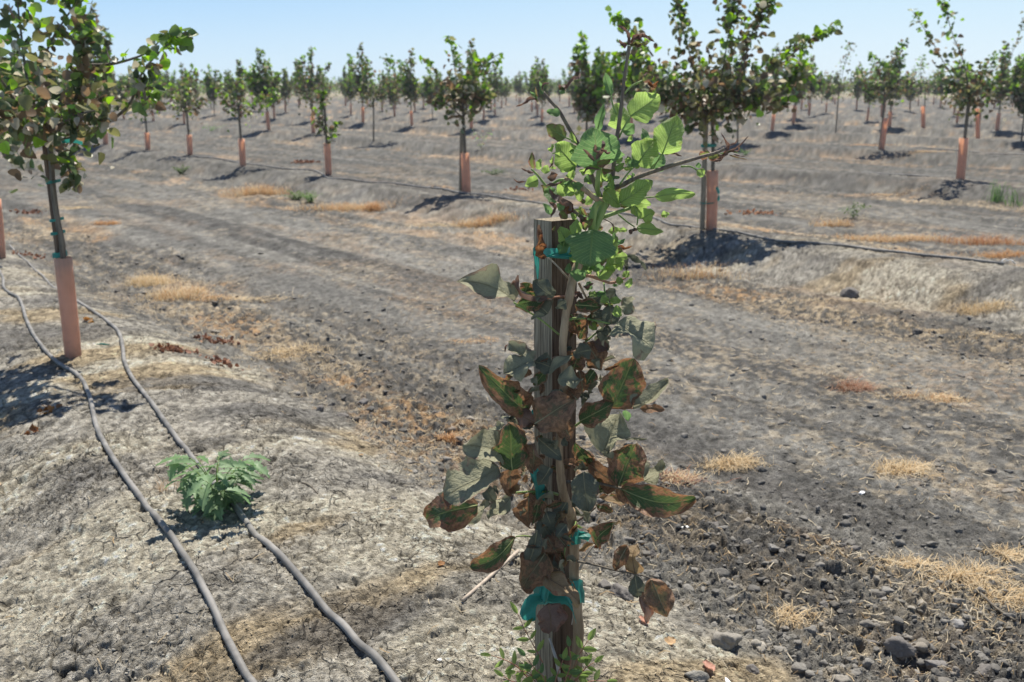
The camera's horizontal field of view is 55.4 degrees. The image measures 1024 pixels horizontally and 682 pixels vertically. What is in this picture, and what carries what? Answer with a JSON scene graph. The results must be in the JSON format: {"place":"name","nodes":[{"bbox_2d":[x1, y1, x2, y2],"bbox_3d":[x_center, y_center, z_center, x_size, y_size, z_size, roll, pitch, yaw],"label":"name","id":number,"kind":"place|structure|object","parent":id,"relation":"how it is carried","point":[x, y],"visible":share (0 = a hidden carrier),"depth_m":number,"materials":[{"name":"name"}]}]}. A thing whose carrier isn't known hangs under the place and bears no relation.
{"place":"outdoors","nodes":[
{"label":"outdoors","id":0,"kind":"place"},
{"bbox_2d":[0,91,1023,681],"bbox_3d":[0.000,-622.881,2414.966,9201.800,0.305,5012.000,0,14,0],"label":"ground","id":1,"kind":"structure","parent":0,"point":[814,165],"depth_m":5.57,"materials":[{"name":"soil"}]},
{"bbox_2d":[0,60,24,257],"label":"pistachio tree","id":2,"kind":"object","parent":1,"relation":"on","point":[2,236],"visible":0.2,"depth_m":8.98,"materials":[{"name":"green plant"}]},
{"bbox_2d":[42,65,66,117],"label":"pistachio tree","id":3,"kind":"object","parent":1,"relation":"on","point":[60,77],"visible":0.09,"depth_m":29.87,"materials":[{"name":"green plant"}]},
{"bbox_2d":[68,2,125,144],"bbox_3d":[-11.287,-7.264,26.736,1.157,3.873,1.189,3,15,11],"label":"pistachio tree","id":4,"kind":"object","parent":1,"relation":"on","point":[102,57],"visible":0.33,"depth_m":26.50,"materials":[{"name":"green plant"}]},
{"bbox_2d":[0,0,198,359],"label":"pistachio tree","id":5,"kind":"object","parent":1,"relation":"on","point":[28,122],"visible":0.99,"depth_m":5.26,"materials":[{"name":"green plant"}]},
{"bbox_2d":[41,139,59,252],"bbox_3d":[-2.621,-0.624,5.599,0.026,1.161,0.023,7,16,24],"label":"wooden stake","id":6,"kind":"object","parent":5,"relation":"attached to","point":[46,166],"visible":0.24,"depth_m":5.54,"materials":[{"name":"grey wood"}]},
{"bbox_2d":[112,74,132,118],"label":"pistachio tree","id":7,"kind":"object","parent":1,"relation":"on","point":[127,82],"visible":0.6,"depth_m":49.48,"materials":[{"name":"green plant"}]},
{"bbox_2d":[0,270,256,681],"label":"irrigation hose","id":8,"kind":"object","parent":1,"relation":"on","point":[247,675],"visible":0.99,"depth_m":3.45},
{"bbox_2d":[119,76,173,149],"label":"pistachio tree","id":9,"kind":"object","parent":1,"relation":"on","point":[147,139],"visible":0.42,"depth_m":24.45,"materials":[{"name":"green plant"}]},
{"bbox_2d":[118,268,194,288],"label":"dry grass tuft","id":10,"kind":"object","parent":1,"relation":"on","point":[147,280],"visible":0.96,"depth_m":8.79,"materials":[{"name":"plant"}]},
{"bbox_2d":[161,70,176,105],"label":"pistachio tree","id":11,"kind":"object","parent":1,"relation":"on","point":[172,79],"visible":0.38,"depth_m":81.87,"materials":[{"name":"green plant"}]},
{"bbox_2d":[127,282,216,302],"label":"dry grass tuft","id":12,"kind":"object","parent":1,"relation":"on","point":[182,292],"visible":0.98,"depth_m":8.19,"materials":[{"name":"plant"}]},
{"bbox_2d":[149,343,198,352],"bbox_3d":[-2.051,0.046,5.940,0.267,0.096,0.198,-10,17,-33],"label":"dead leaf pile","id":13,"kind":"object","parent":1,"relation":"on","point":[173,348],"visible":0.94,"depth_m":5.91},
{"bbox_2d":[172,80,194,123],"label":"pistachio tree","id":14,"kind":"object","parent":1,"relation":"on","point":[189,95],"visible":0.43,"depth_m":43.01,"materials":[{"name":"green plant"}]},
{"bbox_2d":[162,63,210,154],"bbox_3d":[-7.462,-5.276,22.343,1.082,2.090,0.749,0,14,0],"label":"pistachio tree","id":15,"kind":"object","parent":1,"relation":"on","point":[170,92],"visible":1,"depth_m":22.34,"materials":[{"name":"green plant"}]},
{"bbox_2d":[9,244,400,681],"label":"irrigation hose","id":16,"kind":"object","parent":1,"relation":"on","point":[365,648],"visible":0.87,"depth_m":3.23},
{"bbox_2d":[202,64,222,114],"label":"pistachio tree","id":17,"kind":"object","parent":1,"relation":"on","point":[211,88],"visible":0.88,"depth_m":57.37,"materials":[{"name":"green plant"}]},
{"bbox_2d":[155,450,270,520],"bbox_3d":[-1.074,0.517,3.562,0.378,0.301,0.408,0,14,0],"label":"green weed","id":18,"kind":"object","parent":1,"relation":"on","point":[215,499],"visible":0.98,"depth_m":3.49,"materials":[{"name":"green plant"}]},
{"bbox_2d":[187,333,240,344],"bbox_3d":[-2.044,-0.002,6.654,0.382,0.122,0.122,-2,15,-7],"label":"dead leaf pile","id":19,"kind":"object","parent":1,"relation":"on","point":[219,340],"visible":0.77,"depth_m":6.65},
{"bbox_2d":[197,350,243,370],"bbox_3d":[-1.760,0.118,5.864,0.256,0.119,0.165,11,18,36],"label":"dead leaf pile","id":20,"kind":"object","parent":1,"relation":"on","point":[225,361],"visible":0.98,"depth_m":5.87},
{"bbox_2d":[223,58,247,115],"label":"pistachio tree","id":21,"kind":"object","parent":1,"relation":"on","point":[238,73],"visible":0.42,"depth_m":54.20,"materials":[{"name":"green plant"}]},
{"bbox_2d":[214,77,285,165],"bbox_3d":[-5.174,-4.294,19.224,1.465,1.771,0.752,9,17,31],"label":"pistachio tree","id":22,"kind":"object","parent":1,"relation":"on","point":[241,141],"visible":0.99,"depth_m":19.20,"materials":[{"name":"green plant"}]},
{"bbox_2d":[198,290,307,302],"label":"dry grass tuft","id":23,"kind":"object","parent":1,"relation":"on","point":[254,297],"visible":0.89,"depth_m":8.20,"materials":[{"name":"plant"}]},
{"bbox_2d":[216,182,303,197],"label":"dry grass tuft","id":24,"kind":"object","parent":1,"relation":"on","point":[255,191],"visible":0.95,"depth_m":16.28,"materials":[{"name":"plant"}]},
{"bbox_2d":[241,47,282,129],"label":"pistachio tree","id":25,"kind":"object","parent":1,"relation":"on","point":[265,79],"visible":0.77,"depth_m":36.11,"materials":[{"name":"green plant"}]},
{"bbox_2d":[278,68,295,112],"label":"pistachio tree","id":26,"kind":"object","parent":1,"relation":"on","point":[288,90],"visible":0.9,"depth_m":65.38,"materials":[{"name":"green plant"}]},
{"bbox_2d":[247,340,359,362],"bbox_3d":[-1.439,0.080,6.485,0.550,0.089,0.765,14,20,43],"label":"dry grass tuft","id":27,"kind":"object","parent":1,"relation":"on","point":[283,350],"visible":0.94,"depth_m":6.52,"materials":[{"name":"plant"}]},
{"bbox_2d":[292,46,323,110],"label":"pistachio tree","id":28,"kind":"object","parent":1,"relation":"on","point":[310,83],"visible":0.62,"depth_m":47.60,"materials":[{"name":"green plant"}]},
{"bbox_2d":[296,55,331,133],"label":"pistachio tree","id":29,"kind":"object","parent":1,"relation":"on","point":[299,87],"visible":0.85,"depth_m":33.31,"materials":[{"name":"green plant"}]},
{"bbox_2d":[311,89,342,174],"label":"pistachio tree","id":30,"kind":"object","parent":1,"relation":"on","point":[329,135],"visible":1,"depth_m":17.35,"materials":[{"name":"green plant"}]},
{"bbox_2d":[338,66,349,106],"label":"pistachio tree","id":31,"kind":"object","parent":1,"relation":"on","point":[344,76],"visible":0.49,"depth_m":87.72,"materials":[{"name":"green plant"}]},
{"bbox_2d":[276,194,419,212],"bbox_3d":[-2.446,-2.054,14.380,2.176,0.273,1.006,0,14,0],"label":"dry grass tuft","id":32,"kind":"object","parent":1,"relation":"on","point":[356,207],"visible":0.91,"depth_m":14.29,"materials":[{"name":"plant"}]},
{"bbox_2d":[341,69,356,114],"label":"pistachio tree","id":33,"kind":"object","parent":1,"relation":"on","point":[351,94],"visible":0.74,"depth_m":58.91,"materials":[{"name":"green plant"}]},
{"bbox_2d":[346,42,371,122],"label":"pistachio tree","id":34,"kind":"object","parent":1,"relation":"on","point":[357,81],"visible":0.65,"depth_m":44.05,"materials":[{"name":"green plant"}]},
{"bbox_2d":[357,53,404,140],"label":"pistachio tree","id":35,"kind":"object","parent":1,"relation":"on","point":[390,61],"visible":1,"depth_m":29.48,"materials":[{"name":"green plant"}]},
{"bbox_2d":[383,73,402,116],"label":"pistachio tree","id":36,"kind":"object","parent":1,"relation":"on","point":[393,97],"visible":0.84,"depth_m":55.37,"materials":[{"name":"green plant"}]},
{"bbox_2d":[397,48,420,125],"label":"pistachio tree","id":37,"kind":"object","parent":1,"relation":"on","point":[409,86],"visible":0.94,"depth_m":40.70,"materials":[{"name":"green plant"}]},
{"bbox_2d":[421,69,441,117],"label":"pistachio tree","id":38,"kind":"object","parent":1,"relation":"on","point":[427,89],"visible":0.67,"depth_m":51.99,"materials":[{"name":"green plant"}]},
{"bbox_2d":[435,430,463,445],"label":"dead weed","id":39,"kind":"object","parent":1,"relation":"on","point":[447,437],"visible":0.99,"depth_m":4.87,"materials":[{"name":"plant"}]},
{"bbox_2d":[459,130,462,190],"bbox_3d":[-0.761,-2.688,14.564,0.061,0.897,0.049,7,16,24],"label":"wooden stake","id":40,"kind":"object","parent":1,"relation":"on","point":[460,151],"visible":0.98,"depth_m":14.55,"materials":[{"name":"grey wood"}]},
{"bbox_2d":[419,35,504,192],"bbox_3d":[-0.732,-3.283,14.301,1.088,2.322,0.809,-6,16,-22],"label":"pistachio tree","id":41,"kind":"object","parent":1,"relation":"on","point":[466,99],"visible":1,"depth_m":14.25,"materials":[{"name":"green plant"}]},
{"bbox_2d":[455,38,479,128],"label":"pistachio tree","id":42,"kind":"object","parent":1,"relation":"on","point":[469,58],"visible":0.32,"depth_m":37.42,"materials":[{"name":"green plant"}]},
{"bbox_2d":[477,73,495,119],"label":"pistachio tree","id":43,"kind":"object","parent":1,"relation":"on","point":[487,80],"visible":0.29,"depth_m":48.84,"materials":[{"name":"green plant"}]},
{"bbox_2d":[449,208,528,227],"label":"dry grass tuft","id":44,"kind":"object","parent":1,"relation":"on","point":[486,220],"visible":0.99,"depth_m":12.44,"materials":[{"name":"plant"}]},
{"bbox_2d":[461,549,519,601],"bbox_3d":[-0.054,0.759,3.180,0.031,0.097,0.523,5,15,18],"label":"stick","id":45,"kind":"object","parent":1,"relation":"on","point":[483,582],"visible":0.87,"depth_m":3.06,"materials":[{"name":"wood"}]},
{"bbox_2d":[487,58,502,114],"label":"pistachio tree","id":46,"kind":"object","parent":1,"relation":"on","point":[496,84],"visible":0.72,"depth_m":59.42,"materials":[{"name":"green plant"}]},
{"bbox_2d":[0,227,1023,681],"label":"soil crumbs","id":47,"kind":"object","parent":1,"relation":"on","point":[922,645],"visible":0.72,"depth_m":3.67,"materials":[{"name":"soil"}]},
{"bbox_2d":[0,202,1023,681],"bbox_3d":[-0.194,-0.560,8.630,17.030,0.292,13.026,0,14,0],"label":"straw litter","id":48,"kind":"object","parent":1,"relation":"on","point":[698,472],"visible":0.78,"depth_m":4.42,"materials":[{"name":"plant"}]},
{"bbox_2d":[514,70,523,103],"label":"pistachio tree","id":49,"kind":"object","parent":1,"relation":"on","point":[518,87],"visible":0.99,"depth_m":102.11,"materials":[{"name":"green plant"}]},
{"bbox_2d":[523,65,534,111],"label":"pistachio tree","id":50,"kind":"object","parent":1,"relation":"on","point":[529,85],"visible":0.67,"depth_m":67.58,"materials":[{"name":"green plant"}]},
{"bbox_2d":[530,56,548,115],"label":"pistachio tree","id":51,"kind":"object","parent":1,"relation":"on","point":[537,72],"visible":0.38,"depth_m":56.23,"materials":[{"name":"green plant"}]},
{"bbox_2d":[530,58,549,121],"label":"pistachio tree","id":52,"kind":"object","parent":1,"relation":"on","point":[544,77],"visible":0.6,"depth_m":45.36,"materials":[{"name":"green plant"}]},
{"bbox_2d":[534,217,576,681],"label":"wooden stake","id":53,"kind":"object","parent":1,"relation":"on","point":[546,338],"visible":0.32,"depth_m":2.25,"materials":[{"name":"brown wood"}]},
{"bbox_2d":[530,409,544,500],"bbox_3d":[0.056,0.270,2.239,0.041,0.235,0.054,0,14,0],"label":"tie","id":54,"kind":"object","parent":53,"relation":"attached to","point":[539,489],"visible":0.32,"depth_m":2.24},
{"bbox_2d":[520,579,584,621],"bbox_3d":[0.111,0.608,2.370,0.131,0.154,0.244,4,15,13],"label":"tie","id":55,"kind":"object","parent":53,"relation":"attached to","point":[541,595],"visible":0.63,"depth_m":2.28,"materials":[{"name":"plastic"}]},
{"bbox_2d":[533,247,571,278],"bbox_3d":[0.088,-0.183,2.180,0.084,0.071,0.216,0,14,0],"label":"tie","id":56,"kind":"object","parent":53,"relation":"attached to","point":[551,252],"visible":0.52,"depth_m":2.11,"materials":[{"name":"plastic"}]},
{"bbox_2d":[567,529,590,545],"bbox_3d":[0.133,0.472,2.369,0.074,0.087,0.168,-5,15,-17],"label":"tie","id":57,"kind":"object","parent":53,"relation":"attached to","point":[578,536],"visible":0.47,"depth_m":2.30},
{"bbox_2d":[115,69,1009,99],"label":"distant orchard","id":58,"kind":"object","parent":1,"relation":"on","point":[335,87],"visible":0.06,"depth_m":148.29,"materials":[{"name":"green plant"}]},
{"bbox_2d":[423,25,747,681],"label":"pistachio sapling","id":59,"kind":"object","parent":1,"relation":"on","point":[453,506],"visible":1,"depth_m":2.16,"materials":[{"name":"green plant"}]},
{"bbox_2d":[565,30,611,134],"bbox_3d":[1.815,-5.823,23.021,1.135,2.903,1.349,2,15,7],"label":"pistachio tree","id":60,"kind":"object","parent":1,"relation":"on","point":[590,98],"visible":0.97,"depth_m":22.81,"materials":[{"name":"green plant"}]},
{"bbox_2d":[194,156,1003,264],"bbox_3d":[-1.593,-2.444,15.415,0.663,0.061,18.378,-11,18,-37],"label":"irrigation hose","id":61,"kind":"object","parent":1,"relation":"on","point":[868,248],"visible":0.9,"depth_m":10.48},
{"bbox_2d":[609,583,633,601],"bbox_3d":[0.360,0.827,3.217,0.067,0.052,0.104,-4,15,-14],"label":"soil clod","id":62,"kind":"object","parent":1,"relation":"on","point":[619,590],"visible":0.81,"depth_m":3.19,"materials":[{"name":"soil"}]},
{"bbox_2d":[607,27,646,136],"bbox_3d":[3.698,-8.238,31.255,1.358,3.460,1.201,-3,15,-11],"label":"pistachio tree","id":63,"kind":"object","parent":1,"relation":"on","point":[612,74],"visible":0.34,"depth_m":31.11,"materials":[{"name":"green plant"}]},
{"bbox_2d":[650,464,740,488],"bbox_3d":[0.775,0.630,4.411,0.410,0.067,0.407,13,19,40],"label":"dry grass tuft","id":64,"kind":"object","parent":1,"relation":"on","point":[682,475],"visible":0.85,"depth_m":4.42,"materials":[{"name":"plant"}]},
{"bbox_2d":[684,670,709,681],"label":"rock","id":65,"kind":"object","parent":1,"relation":"on","point":[698,676],"visible":1,"depth_m":2.61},
{"bbox_2d":[640,259,766,280],"bbox_3d":[1.778,-0.645,9.049,1.238,0.217,0.390,0,14,0],"label":"dry grass tuft","id":66,"kind":"object","parent":1,"relation":"on","point":[701,272],"visible":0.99,"depth_m":9.04,"materials":[{"name":"plant"}]},
{"bbox_2d":[700,114,707,229],"bbox_3d":[2.089,-1.831,10.599,0.061,1.244,0.052,7,16,24],"label":"wooden stake","id":67,"kind":"object","parent":1,"relation":"on","point":[703,196],"visible":0.83,"depth_m":10.62,"materials":[{"name":"brown wood"}]},
{"bbox_2d":[596,0,842,229],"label":"pistachio tree","id":68,"kind":"object","parent":1,"relation":"on","point":[699,95],"visible":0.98,"depth_m":10.23,"materials":[{"name":"green plant"}]},
{"bbox_2d":[711,631,742,650],"bbox_3d":[0.654,0.914,2.966,0.106,0.069,0.067,0,14,0],"label":"soil clod","id":69,"kind":"object","parent":1,"relation":"on","point":[727,641],"visible":0.98,"depth_m":2.94,"materials":[{"name":"soil"}]},
{"bbox_2d":[681,447,774,472],"bbox_3d":[1.009,0.567,4.585,0.478,0.076,0.334,0,14,0],"label":"dry grass tuft","id":70,"kind":"object","parent":1,"relation":"on","point":[736,459],"visible":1,"depth_m":4.58,"materials":[{"name":"plant"}]},
{"bbox_2d":[719,38,760,142],"bbox_3d":[6.395,-7.143,27.767,1.299,3.076,1.034,10,17,33],"label":"pistachio tree","id":71,"kind":"object","parent":1,"relation":"on","point":[757,69],"visible":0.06,"depth_m":27.67,"materials":[{"name":"green plant"}]},
{"bbox_2d":[764,43,791,130],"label":"pistachio tree","id":72,"kind":"object","parent":1,"relation":"on","point":[777,74],"visible":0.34,"depth_m":35.34,"materials":[{"name":"green plant"}]},
{"bbox_2d":[765,596,825,628],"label":"dry grass tuft","id":73,"kind":"object","parent":1,"relation":"on","point":[790,617],"visible":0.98,"depth_m":3.23,"materials":[{"name":"plant"}]},
{"bbox_2d":[785,43,818,124],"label":"pistachio tree","id":74,"kind":"object","parent":1,"relation":"on","point":[801,91],"visible":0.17,"depth_m":42.69,"materials":[{"name":"green plant"}]},
{"bbox_2d":[803,54,826,115],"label":"pistachio tree","id":75,"kind":"object","parent":1,"relation":"on","point":[812,85],"visible":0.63,"depth_m":58.50,"materials":[{"name":"green plant"}]},
{"bbox_2d":[819,75,835,111],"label":"pistachio tree","id":76,"kind":"object","parent":1,"relation":"on","point":[828,95],"visible":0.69,"depth_m":65.87,"materials":[{"name":"green plant"}]},
{"bbox_2d":[808,217,856,226],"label":"dry grass tuft","id":77,"kind":"object","parent":1,"relation":"on","point":[839,223],"visible":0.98,"depth_m":12.57,"materials":[{"name":"plant"}]},
{"bbox_2d":[820,40,863,132],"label":"pistachio tree","id":78,"kind":"object","parent":1,"relation":"on","point":[838,75],"visible":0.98,"depth_m":36.48,"materials":[{"name":"green plant"}]},
{"bbox_2d":[840,287,858,297],"bbox_3d":[2.874,-0.400,8.320,0.162,0.120,0.164,0,14,0],"label":"soil clod","id":79,"kind":"object","parent":1,"relation":"on","point":[850,292],"visible":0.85,"depth_m":8.27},
{"bbox_2d":[817,373,882,393],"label":"dead weed","id":80,"kind":"object","parent":1,"relation":"on","point":[862,386],"visible":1,"depth_m":5.73,"materials":[{"name":"plant"}]},
{"bbox_2d":[852,62,867,109],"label":"pistachio tree","id":81,"kind":"object","parent":1,"relation":"on","point":[857,90],"visible":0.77,"depth_m":71.93,"materials":[{"name":"green plant"}]},
{"bbox_2d":[862,66,882,120],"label":"pistachio tree","id":82,"kind":"object","parent":1,"relation":"on","point":[868,98],"visible":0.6,"depth_m":47.99,"materials":[{"name":"green plant"}]},
{"bbox_2d":[854,37,917,149],"bbox_3d":[9.439,-6.178,24.547,1.673,2.810,0.766,10,17,33],"label":"pistachio tree","id":83,"kind":"object","parent":1,"relation":"on","point":[888,76],"visible":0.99,"depth_m":24.49,"materials":[{"name":"green plant"}]},
{"bbox_2d":[874,46,905,126],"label":"pistachio tree","id":84,"kind":"object","parent":1,"relation":"on","point":[894,80],"visible":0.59,"depth_m":39.42,"materials":[{"name":"green plant"}]},
{"bbox_2d":[883,636,916,657],"bbox_3d":[1.205,0.948,3.024,0.090,0.060,0.062,13,20,41],"label":"soil clod","id":85,"kind":"object","parent":1,"relation":"on","point":[898,646],"visible":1,"depth_m":3.01,"materials":[{"name":"soil"}]},
{"bbox_2d":[854,547,946,578],"bbox_3d":[1.446,0.826,3.644,0.385,0.062,0.261,0,14,0],"label":"dry grass tuft","id":86,"kind":"object","parent":1,"relation":"on","point":[913,563],"visible":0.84,"depth_m":3.63,"materials":[{"name":"plant"}]},
{"bbox_2d":[821,231,985,242],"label":"dry grass tuft","id":87,"kind":"object","parent":1,"relation":"on","point":[901,238],"visible":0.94,"depth_m":11.38,"materials":[{"name":"plant"}]},
{"bbox_2d":[865,454,951,481],"bbox_3d":[1.795,0.580,4.505,0.431,0.063,0.349,0,14,0],"label":"dry grass tuft","id":88,"kind":"object","parent":1,"relation":"on","point":[909,467],"visible":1,"depth_m":4.48,"materials":[{"name":"plant"}]},
{"bbox_2d":[902,68,922,110],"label":"pistachio tree","id":89,"kind":"object","parent":1,"relation":"on","point":[908,95],"visible":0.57,"depth_m":68.73,"materials":[{"name":"green plant"}]},
{"bbox_2d":[870,387,973,404],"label":"dry grass tuft","id":90,"kind":"object","parent":1,"relation":"on","point":[943,398],"visible":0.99,"depth_m":5.55,"materials":[{"name":"plant"}]},
{"bbox_2d":[904,54,947,127],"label":"pistachio tree","id":91,"kind":"object","parent":1,"relation":"on","point":[923,107],"visible":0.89,"depth_m":42.84,"materials":[{"name":"green plant"}]},
{"bbox_2d":[923,660,947,670],"bbox_3d":[1.293,0.991,2.976,0.068,0.041,0.052,4,15,15],"label":"soil clod","id":92,"kind":"object","parent":1,"relation":"on","point":[930,664],"visible":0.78,"depth_m":2.97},
{"bbox_2d":[931,67,947,107],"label":"pistachio tree","id":93,"kind":"object","parent":1,"relation":"on","point":[941,90],"visible":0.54,"depth_m":81.42,"materials":[{"name":"green plant"}]},
{"bbox_2d":[908,0,998,179],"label":"pistachio tree","id":94,"kind":"object","parent":1,"relation":"on","point":[967,92],"visible":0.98,"depth_m":16.49,"materials":[{"name":"green plant"}]},
{"bbox_2d":[886,550,1023,599],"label":"dry grass tuft","id":95,"kind":"object","parent":1,"relation":"on","point":[973,580],"visible":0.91,"depth_m":3.53,"materials":[{"name":"plant"}]},
{"bbox_2d":[951,64,975,123],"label":"pistachio tree","id":96,"kind":"object","parent":1,"relation":"on","point":[959,75],"visible":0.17,"depth_m":44.32,"materials":[{"name":"green plant"}]},
{"bbox_2d":[916,233,1023,245],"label":"dry grass tuft","id":97,"kind":"object","parent":1,"relation":"on","point":[982,241],"visible":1,"depth_m":11.10,"materials":[{"name":"plant"}]},
{"bbox_2d":[946,295,1017,317],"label":"dry grass tuft","id":98,"kind":"object","parent":1,"relation":"on","point":[985,308],"visible":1,"depth_m":7.64,"materials":[{"name":"plant"}]},
{"bbox_2d":[950,249,1023,258],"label":"dry grass tuft","id":99,"kind":"object","parent":1,"relation":"on","point":[1008,254],"visible":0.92,"depth_m":10.36,"materials":[{"name":"plant"}]},
{"bbox_2d":[959,542,1023,565],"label":"dry grass tuft","id":100,"kind":"object","parent":1,"relation":"on","point":[1010,552],"visible":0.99,"depth_m":3.70,"materials":[{"name":"plant"}]},
{"bbox_2d":[963,572,1023,613],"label":"dry grass tuft","id":101,"kind":"object","parent":1,"relation":"on","point":[1017,596],"visible":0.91,"depth_m":3.39,"materials":[{"name":"plant"}]},
{"bbox_2d":[969,11,1023,138],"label":"pistachio tree","id":102,"kind":"object","parent":1,"relation":"on","point":[977,122],"visible":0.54,"depth_m":31.09,"materials":[{"name":"green plant"}]},
{"bbox_2d":[983,179,1022,206],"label":"green grass clump","id":103,"kind":"object","parent":1,"relation":"on","point":[997,196],"visible":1,"depth_m":14.89,"materials":[{"name":"plant"}]},
{"bbox_2d":[989,40,1023,130],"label":"pistachio tree","id":104,"kind":"object","parent":1,"relation":"on","point":[1001,91],"visible":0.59,"depth_m":36.10,"materials":[{"name":"green plant"}]},
{"bbox_2d":[1003,54,1023,140],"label":"pistachio tree","id":105,"kind":"object","parent":1,"relation":"on","point":[1017,90],"visible":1,"depth_m":28.76,"materials":[{"name":"green plant"}]},
{"bbox_2d":[0,0,1023,85],"label":"sky","id":106,"kind":"structure","parent":0,"point":[229,31],"materials":[{"name":"blue"}]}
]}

